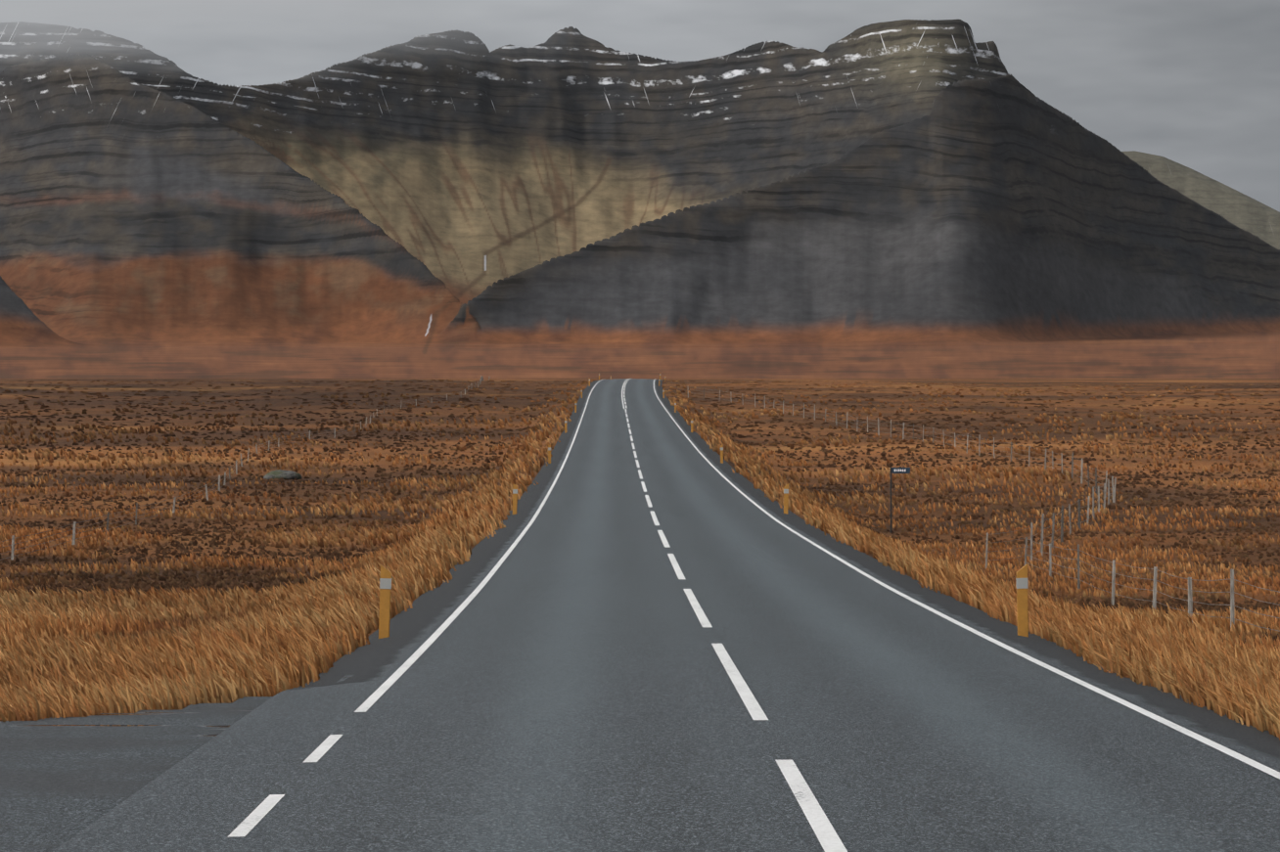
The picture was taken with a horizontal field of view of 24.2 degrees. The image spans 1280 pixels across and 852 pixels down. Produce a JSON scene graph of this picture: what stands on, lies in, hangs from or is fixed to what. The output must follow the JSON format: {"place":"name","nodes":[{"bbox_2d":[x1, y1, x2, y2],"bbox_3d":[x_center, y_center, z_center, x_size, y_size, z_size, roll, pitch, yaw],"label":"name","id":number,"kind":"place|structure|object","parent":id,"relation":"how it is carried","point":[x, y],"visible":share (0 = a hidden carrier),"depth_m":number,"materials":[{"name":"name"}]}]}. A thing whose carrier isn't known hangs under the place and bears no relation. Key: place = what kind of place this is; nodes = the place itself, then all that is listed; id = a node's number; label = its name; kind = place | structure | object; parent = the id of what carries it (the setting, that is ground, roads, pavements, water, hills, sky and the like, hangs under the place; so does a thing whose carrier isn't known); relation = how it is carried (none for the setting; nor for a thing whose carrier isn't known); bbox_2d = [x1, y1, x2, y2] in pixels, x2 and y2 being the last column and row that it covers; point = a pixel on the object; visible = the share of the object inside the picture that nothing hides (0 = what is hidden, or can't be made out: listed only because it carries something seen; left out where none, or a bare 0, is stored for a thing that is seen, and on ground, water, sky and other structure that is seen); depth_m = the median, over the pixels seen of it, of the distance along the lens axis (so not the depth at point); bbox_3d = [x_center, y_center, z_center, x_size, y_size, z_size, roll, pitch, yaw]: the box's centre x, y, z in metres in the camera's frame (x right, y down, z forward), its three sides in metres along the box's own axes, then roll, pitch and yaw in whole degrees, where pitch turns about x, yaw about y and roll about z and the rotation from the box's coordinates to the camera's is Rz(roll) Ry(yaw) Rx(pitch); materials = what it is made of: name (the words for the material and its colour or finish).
{"place":"outdoors","nodes":[
{"label":"outdoors","id":0,"kind":"place"},
{"bbox_2d":[0,675,353,851],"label":"side road","id":1,"kind":"structure","parent":0,"point":[63,781],"depth_m":21.46,"materials":[{"name":"asphalt"}]},
{"bbox_2d":[0,0,422,47],"bbox_3d":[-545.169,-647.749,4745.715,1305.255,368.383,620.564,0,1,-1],"label":"cloud","id":2,"kind":"structure","parent":0,"point":[49,23],"depth_m":4964.92,"materials":[{"name":"grey"}]},
{"bbox_2d":[0,19,1279,378],"bbox_3d":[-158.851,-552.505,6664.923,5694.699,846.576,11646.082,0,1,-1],"label":"mountain","id":3,"kind":"structure","parent":0,"point":[920,200],"depth_m":4866.44,"materials":[{"name":"grey stone"}]},
{"bbox_2d":[0,378,1279,740],"bbox_3d":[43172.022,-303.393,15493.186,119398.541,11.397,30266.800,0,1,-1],"label":"ground","id":4,"kind":"structure","parent":0,"point":[176,390],"depth_m":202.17,"materials":[{"name":"brown plant"}]},
{"bbox_2d":[0,375,489,560],"bbox_3d":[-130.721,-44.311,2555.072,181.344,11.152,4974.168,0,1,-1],"label":"fence","id":5,"kind":"object","parent":4,"relation":"on","point":[75,523],"visible":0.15,"depth_m":109.55,"materials":[{"name":"grey wood"}]},
{"bbox_2d":[263,469,302,479],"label":"boulder","id":6,"kind":"object","parent":4,"relation":"on","point":[284,475],"visible":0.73,"depth_m":143.35,"materials":[{"name":"grey stone"}]},
{"bbox_2d":[378,564,391,639],"bbox_3d":[-3.142,2.377,36.743,0.136,1.350,0.051,2,2,-1],"label":"marker post","id":7,"kind":"object","parent":4,"relation":"on","point":[385,600],"visible":0.77,"depth_m":36.72,"materials":[{"name":"orange plastic"}]},
{"bbox_2d":[512,484,517,514],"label":"marker post","id":8,"kind":"object","parent":4,"relation":"on","point":[515,496],"visible":0.79,"depth_m":86.73,"materials":[{"name":"orange plastic"}]},
{"bbox_2d":[548,444,550,463],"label":"marker post","id":9,"kind":"object","parent":4,"relation":"on","point":[549,454],"visible":0.79,"depth_m":136.71,"materials":[{"name":"orange plastic"}]},
{"bbox_2d":[720,444,723,463],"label":"marker post","id":10,"kind":"object","parent":4,"relation":"on","point":[721,453],"visible":0.79,"depth_m":136.80,"materials":[{"name":"orange plastic"}]},
{"bbox_2d":[783,483,788,514],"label":"marker post","id":11,"kind":"object","parent":4,"relation":"on","point":[786,496],"visible":0.77,"depth_m":86.82,"materials":[{"name":"orange plastic"}]},
{"bbox_2d":[889,467,910,533],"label":"farm sign","id":12,"kind":"object","parent":4,"relation":"on","point":[899,470],"visible":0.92,"depth_m":101.89,"materials":[{"name":"grey metal"}]},
{"bbox_2d":[687,387,1114,502],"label":"fence","id":13,"kind":"object","parent":4,"relation":"on","point":[1072,473],"visible":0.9,"depth_m":179.80,"materials":[{"name":"grey wood"}]},
{"bbox_2d":[1015,564,1028,637],"bbox_3d":[4.718,2.376,36.816,0.136,1.350,0.051,-1,2,-1],"label":"marker post","id":14,"kind":"object","parent":4,"relation":"on","point":[1022,602],"visible":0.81,"depth_m":36.79,"materials":[{"name":"orange plastic"}]},
{"bbox_2d":[985,477,1116,568],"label":"fence","id":15,"kind":"object","parent":4,"relation":"on","point":[1053,526],"visible":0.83,"depth_m":94.99,"materials":[{"name":"grey wood"}]},
{"bbox_2d":[1024,537,1279,631],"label":"fence","id":16,"kind":"object","parent":4,"relation":"on","point":[1190,600],"visible":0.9,"depth_m":62.52,"materials":[{"name":"grey wood"}]},
{"bbox_2d":[52,378,1279,851],"bbox_3d":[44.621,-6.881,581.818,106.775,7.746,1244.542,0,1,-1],"label":"road","id":17,"kind":"structure","parent":0,"point":[564,682],"depth_m":23.91,"materials":[{"name":"grey asphalt"}]},
{"bbox_2d":[228,378,1279,851],"bbox_3d":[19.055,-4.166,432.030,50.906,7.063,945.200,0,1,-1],"label":"road markings","id":18,"kind":"object","parent":17,"relation":"on","point":[821,825],"visible":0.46,"depth_m":26.74,"materials":[{"name":"paint"}]},
{"bbox_2d":[112,0,1279,212],"bbox_3d":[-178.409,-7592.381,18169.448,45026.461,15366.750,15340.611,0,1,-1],"label":"sky","id":19,"kind":"structure","parent":0,"point":[1193,84],"depth_m":25547.16,"materials":[{"name":"grey"}]}
]}

